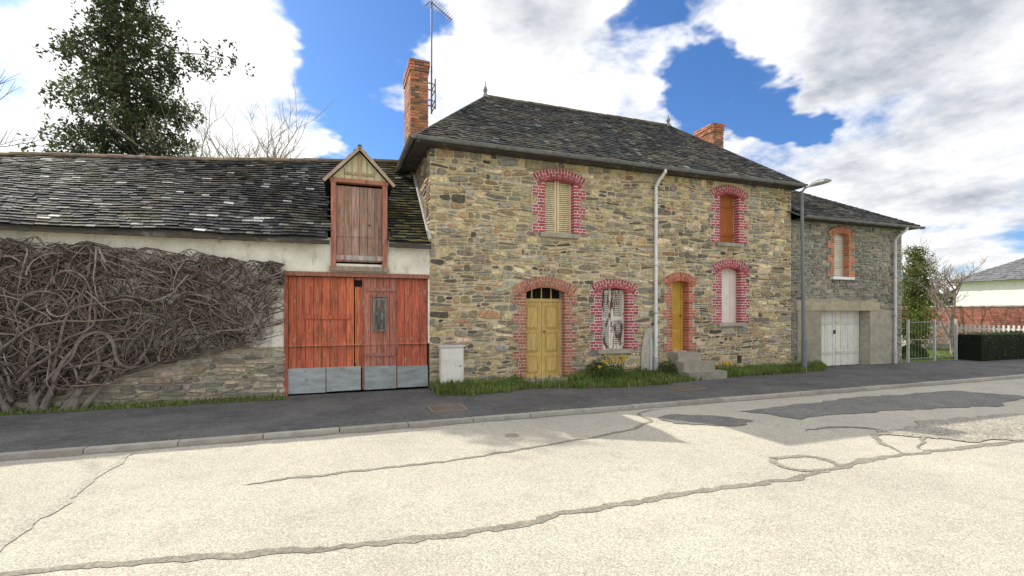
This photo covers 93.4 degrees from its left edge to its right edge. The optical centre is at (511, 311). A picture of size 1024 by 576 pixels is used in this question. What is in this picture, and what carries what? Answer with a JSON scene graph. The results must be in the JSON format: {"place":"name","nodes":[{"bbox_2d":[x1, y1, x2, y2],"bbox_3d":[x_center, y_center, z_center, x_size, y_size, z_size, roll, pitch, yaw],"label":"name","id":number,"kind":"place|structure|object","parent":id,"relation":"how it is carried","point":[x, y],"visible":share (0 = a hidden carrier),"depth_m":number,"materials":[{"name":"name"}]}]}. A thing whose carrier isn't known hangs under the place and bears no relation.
{"place":"outdoors","nodes":[
{"label":"outdoors","id":0,"kind":"place"},
{"bbox_2d":[0,378,1023,575],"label":"road","id":1,"kind":"structure","parent":0,"point":[950,513],"depth_m":4.48,"materials":[{"name":"beige asphalt"}]},
{"bbox_2d":[0,449,138,550],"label":"road crack seal","id":2,"kind":"object","parent":1,"relation":"on","point":[25,526],"visible":1,"depth_m":4.35,"materials":[{"name":"beige asphalt"}]},
{"bbox_2d":[0,409,1023,575],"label":"road crack seal","id":3,"kind":"object","parent":1,"relation":"on","point":[407,539],"visible":1,"depth_m":4.20,"materials":[{"name":"grey asphalt"}]},
{"bbox_2d":[505,433,518,436],"bbox_3d":[-0.004,1.762,6.865,0.200,0.016,0.200,0,0,-20],"label":"valve cover","id":4,"kind":"object","parent":1,"relation":"on","point":[511,435],"visible":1,"depth_m":6.85,"materials":[{"name":"metal"}]},
{"bbox_2d":[658,390,1023,425],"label":"road patch","id":5,"kind":"object","parent":1,"relation":"on","point":[913,401],"visible":1,"depth_m":9.03,"materials":[{"name":"grey asphalt"}]},
{"bbox_2d":[877,413,1023,441],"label":"road patch","id":6,"kind":"object","parent":1,"relation":"on","point":[993,426],"visible":1,"depth_m":7.17,"materials":[{"name":"beige asphalt"}]},
{"bbox_2d":[0,359,1023,452],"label":"pavement","id":7,"kind":"structure","parent":0,"point":[43,431],"depth_m":8.70,"materials":[{"name":"grey asphalt"}]},
{"bbox_2d":[426,404,468,412],"bbox_3d":[-1.151,1.704,8.522,0.640,0.032,0.560,0,0,-20],"label":"manhole cover","id":8,"kind":"object","parent":7,"relation":"on","point":[445,408],"visible":0.97,"depth_m":8.47,"materials":[{"name":"grey metal"}]},
{"bbox_2d":[0,359,986,451],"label":"grass verge","id":9,"kind":"object","parent":7,"relation":"on","point":[512,384],"depth_m":10.90,"materials":[{"name":"green plant"}]},
{"bbox_2d":[437,344,464,382],"bbox_3d":[-1.359,1.195,10.783,0.580,0.910,0.250,0,0,-20],"label":"utility box","id":10,"kind":"object","parent":9,"relation":"on","point":[451,362],"visible":0.87,"depth_m":10.68,"materials":[{"name":"white paint"}]},
{"bbox_2d":[431,356,815,390],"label":"weed clumps","id":11,"kind":"object","parent":9,"relation":"on","point":[592,372],"visible":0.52,"depth_m":11.73,"materials":[{"name":"green plant"}]},
{"bbox_2d":[522,232,745,384],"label":"sills and steps","id":12,"kind":"structure","parent":9,"relation":"on","point":[692,364],"depth_m":12.47,"materials":[{"name":"concrete"}]},
{"bbox_2d":[598,354,730,379],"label":"daffodils","id":13,"kind":"object","parent":9,"relation":"on","point":[623,361],"visible":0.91,"depth_m":11.56,"materials":[{"name":"green plant"}]},
{"bbox_2d":[800,178,831,370],"bbox_3d":[8.584,-0.999,13.678,0.273,5.418,1.019,0,0,-11],"label":"street lamp","id":14,"kind":"object","parent":9,"relation":"on","point":[803,310],"visible":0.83,"depth_m":13.99,"materials":[{"name":"grey metal"}]},
{"bbox_2d":[667,386,707,390],"bbox_3d":[3.905,1.704,10.740,0.800,0.032,0.400,0,0,-20],"label":"manhole cover","id":15,"kind":"object","parent":7,"relation":"on","point":[683,388],"visible":0.97,"depth_m":10.69,"materials":[{"name":"grey metal"}]},
{"bbox_2d":[906,319,957,362],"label":"metal gate","id":16,"kind":"structure","parent":7,"relation":"on","point":[934,339],"depth_m":16.69,"materials":[{"name":"grey metal"}]},
{"bbox_2d":[902,305,1023,343],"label":"brick wall","id":17,"kind":"structure","parent":7,"relation":"on","point":[996,315],"depth_m":22.94,"materials":[{"name":"red brick"}]},
{"bbox_2d":[953,330,1023,360],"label":"hedge","id":18,"kind":"object","parent":7,"relation":"on","point":[991,346],"visible":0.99,"depth_m":17.08,"materials":[{"name":"green plant"}]},
{"bbox_2d":[0,377,1023,460],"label":"road gutter dirt","id":19,"kind":"structure","parent":0,"point":[443,424],"depth_m":7.33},
{"bbox_2d":[0,0,1023,305],"label":"sky","id":20,"kind":"structure","parent":0,"point":[912,110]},
{"bbox_2d":[339,360,939,432],"bbox_3d":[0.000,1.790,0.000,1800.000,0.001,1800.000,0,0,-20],"label":"ground","id":21,"kind":"structure","parent":0,"point":[827,366],"depth_m":16.13,"materials":[{"name":"green plant"}]},
{"bbox_2d":[0,69,53,146],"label":"bare tree","id":22,"kind":"object","parent":21,"relation":"on","point":[12,129],"visible":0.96,"depth_m":14.14,"materials":[{"name":"brown plant"}]},
{"bbox_2d":[14,0,254,156],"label":"conifer tree","id":23,"kind":"object","parent":21,"relation":"on","point":[116,78],"visible":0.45,"depth_m":15.46,"materials":[{"name":"green plant"}]},
{"bbox_2d":[98,88,259,157],"bbox_3d":[-9.925,-2.989,17.315,2.366,9.582,7.842,0,0,40],"label":"bare tree","id":24,"kind":"object","parent":21,"relation":"on","point":[202,146],"visible":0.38,"depth_m":16.11,"materials":[{"name":"brown plant"}]},
{"bbox_2d":[0,144,431,410],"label":"barn","id":25,"kind":"structure","parent":21,"relation":"on","point":[347,240],"depth_m":10.00,"materials":[{"name":"stone"}]},
{"bbox_2d":[0,236,285,412],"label":"climbing vine","id":26,"kind":"object","parent":25,"relation":"attached to","point":[28,373],"visible":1,"depth_m":8.56,"materials":[{"name":"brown plant"}]},
{"bbox_2d":[284,271,428,395],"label":"red barn doors","id":27,"kind":"structure","parent":25,"relation":"in","point":[333,317],"depth_m":10.15,"materials":[{"name":"paint"}]},
{"bbox_2d":[362,278,396,388],"bbox_3d":[-2.852,0.460,10.427,0.732,2.380,0.075,0,0,-20],"label":"wicket door","id":28,"kind":"structure","parent":25,"relation":"in","point":[379,295],"depth_m":10.41,"materials":[{"name":"brown wood"}]},
{"bbox_2d":[211,72,333,157],"bbox_3d":[-8.389,-3.096,17.089,4.015,9.804,5.293,0,0,-20],"label":"bare tree","id":29,"kind":"object","parent":21,"relation":"on","point":[266,152],"visible":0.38,"depth_m":16.78,"materials":[{"name":"beige plant"}]},
{"bbox_2d":[0,374,1023,459],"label":"kerb","id":30,"kind":"structure","parent":21,"relation":"on","point":[73,450],"depth_m":7.44,"materials":[{"name":"concrete"}]},
{"bbox_2d":[416,148,790,387],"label":"walls","id":31,"kind":"structure","parent":21,"relation":"on","point":[520,184],"depth_m":12.16,"materials":[{"name":"beige stone"}]},
{"bbox_2d":[545,181,570,233],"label":"cream shutters","id":32,"kind":"object","parent":31,"relation":"attached to","point":[557,206],"visible":0.7,"depth_m":12.00,"materials":[{"name":"paint"}]},
{"bbox_2d":[415,148,790,383],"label":"wall stones","id":33,"kind":"object","parent":31,"relation":"attached to","point":[529,164],"depth_m":12.14,"materials":[{"name":"stone"}]},
{"bbox_2d":[526,281,682,376],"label":"yellow doors","id":34,"kind":"structure","parent":31,"relation":"attached to","point":[542,337],"depth_m":11.98,"materials":[{"name":"paint"}]},
{"bbox_2d":[418,95,801,182],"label":"slate roof","id":35,"kind":"structure","parent":31,"relation":"on","point":[492,119],"depth_m":13.27,"materials":[{"name":"grey stone"}]},
{"bbox_2d":[403,58,429,175],"bbox_3d":[-2.638,-5.119,13.247,0.563,3.037,1.293,0,0,-20],"label":"brick chimney","id":36,"kind":"object","parent":35,"relation":"on","point":[415,118],"visible":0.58,"depth_m":12.70,"materials":[{"name":"brick"}]},
{"bbox_2d":[415,0,453,113],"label":"tv antenna","id":37,"kind":"object","parent":36,"relation":"attached to","point":[431,90],"visible":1,"depth_m":12.87,"materials":[{"name":"grey metal"}]},
{"bbox_2d":[394,81,807,190],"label":"gutters and finials","id":38,"kind":"object","parent":35,"relation":"attached to","point":[415,150],"visible":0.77,"depth_m":11.77,"materials":[{"name":"metal"}]},
{"bbox_2d":[693,122,724,147],"bbox_3d":[6.978,-5.109,17.076,0.553,2.818,0.991,0,0,-20],"label":"brick chimney","id":39,"kind":"object","parent":35,"relation":"on","point":[713,133],"visible":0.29,"depth_m":16.68,"materials":[{"name":"orange brick"}]},
{"bbox_2d":[601,288,623,348],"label":"peeling shutters","id":40,"kind":"object","parent":31,"relation":"attached to","point":[612,305],"visible":0.83,"depth_m":12.55,"materials":[{"name":"white paint"}]},
{"bbox_2d":[512,168,749,378],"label":"brick surrounds","id":41,"kind":"object","parent":31,"relation":"attached to","point":[576,182],"visible":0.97,"depth_m":12.33,"materials":[{"name":"red brick"}]},
{"bbox_2d":[526,288,740,362],"bbox_3d":[3.404,-0.870,12.900,7.320,5.340,0.318,0,0,-20],"label":"dark interior","id":42,"kind":"object","parent":31,"relation":"attached to","point":[536,293],"visible":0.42,"depth_m":12.06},
{"bbox_2d":[650,169,666,369],"bbox_3d":[3.821,-1.020,12.585,0.228,5.400,0.439,0,0,-25],"label":"downpipe","id":43,"kind":"object","parent":31,"relation":"attached to","point":[655,265],"visible":0.86,"depth_m":12.70,"materials":[{"name":"grey metal"}]},
{"bbox_2d":[720,195,733,242],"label":"brown shutters","id":44,"kind":"object","parent":31,"relation":"attached to","point":[726,218],"visible":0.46,"depth_m":13.88,"materials":[{"name":"paint"}]},
{"bbox_2d":[722,269,735,322],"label":"white shutters","id":45,"kind":"object","parent":31,"relation":"attached to","point":[728,295],"visible":0.57,"depth_m":13.87,"materials":[{"name":"paint"}]},
{"bbox_2d":[791,220,901,364],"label":"walls","id":46,"kind":"structure","parent":21,"relation":"on","point":[863,337],"depth_m":15.58,"materials":[{"name":"grey stone"}]},
{"bbox_2d":[821,234,858,365],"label":"garage doors and shutter","id":47,"kind":"structure","parent":46,"relation":"attached to","point":[839,337],"depth_m":15.59,"materials":[{"name":"white paint"}]},
{"bbox_2d":[827,226,854,276],"bbox_3d":[10.366,-1.904,15.277,1.200,1.608,0.189,0,0,-20],"label":"brick surround","id":48,"kind":"object","parent":46,"relation":"attached to","point":[849,244],"visible":0.91,"depth_m":15.32,"materials":[{"name":"orange brick"}]},
{"bbox_2d":[795,301,893,363],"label":"concrete lintel","id":49,"kind":"structure","parent":46,"relation":"attached to","point":[881,336],"depth_m":15.47,"materials":[{"name":"grey concrete"}]},
{"bbox_2d":[791,221,901,363],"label":"wall stones","id":50,"kind":"object","parent":46,"relation":"attached to","point":[814,257],"depth_m":15.45,"materials":[{"name":"grey stone"}]},
{"bbox_2d":[789,190,917,225],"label":"slate roof","id":51,"kind":"structure","parent":46,"relation":"on","point":[817,206],"depth_m":15.84,"materials":[{"name":"grey stone"}]},
{"bbox_2d":[794,191,925,230],"bbox_3d":[10.090,-3.686,17.811,5.430,1.903,6.016,0,0,-20],"label":"gutter","id":52,"kind":"object","parent":46,"relation":"on","point":[830,220],"visible":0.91,"depth_m":15.09,"materials":[{"name":"metal"}]},
{"bbox_2d":[892,227,908,363],"bbox_3d":[12.771,-0.525,15.855,0.129,4.550,0.439,0,0,-25],"label":"downpipe","id":53,"kind":"object","parent":46,"relation":"attached to","point":[895,314],"visible":0.87,"depth_m":15.95,"materials":[{"name":"grey metal"}]},
{"bbox_2d":[902,288,955,305],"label":"distant treeline","id":54,"kind":"object","parent":21,"relation":"on","point":[950,301],"depth_m":75.54,"materials":[{"name":"green plant"}]},
{"bbox_2d":[902,347,953,361],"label":"lawn","id":55,"kind":"structure","parent":0,"point":[945,352],"depth_m":18.14,"materials":[{"name":"green plant"}]},
{"bbox_2d":[902,343,928,358],"bbox_3d":[14.714,1.432,17.723,1.257,0.594,0.915,0,0,-20],"label":"garden shrub","id":56,"kind":"object","parent":55,"relation":"on","point":[914,348],"visible":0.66,"depth_m":17.51,"materials":[{"name":"green plant"}]},
{"bbox_2d":[902,244,954,347],"bbox_3d":[18.305,-0.664,22.197,2.572,4.941,2.931,0,0,-20],"label":"garden conifer","id":57,"kind":"object","parent":55,"relation":"on","point":[914,303],"visible":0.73,"depth_m":21.85,"materials":[{"name":"green plant"}]},
{"bbox_2d":[902,236,984,312],"bbox_3d":[20.107,-1.111,24.605,4.502,5.854,3.679,0,0,0],"label":"bare tree","id":58,"kind":"object","parent":55,"relation":"on","point":[929,262],"visible":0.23,"depth_m":23.93,"materials":[{"name":"brown plant"}]},
{"bbox_2d":[904,254,986,354],"bbox_3d":[17.587,-0.283,19.191,2.526,4.199,2.357,0,0,-20],"label":"bare tree","id":59,"kind":"object","parent":55,"relation":"on","point":[940,304],"visible":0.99,"depth_m":19.16,"materials":[{"name":"grey plant"}]},
{"bbox_2d":[902,324,1023,348],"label":"picket fence","id":60,"kind":"object","parent":55,"relation":"on","point":[970,328],"visible":0.14,"depth_m":21.34,"materials":[{"name":"white paint"}]},
{"bbox_2d":[956,280,1023,305],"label":"walls","id":61,"kind":"structure","parent":55,"relation":"on","point":[1009,292],"depth_m":28.19,"materials":[{"name":"white paint"}]},
{"bbox_2d":[945,258,1023,282],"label":"slate roof","id":62,"kind":"structure","parent":61,"relation":"on","point":[1013,270],"depth_m":28.23,"materials":[{"name":"grey stone"}]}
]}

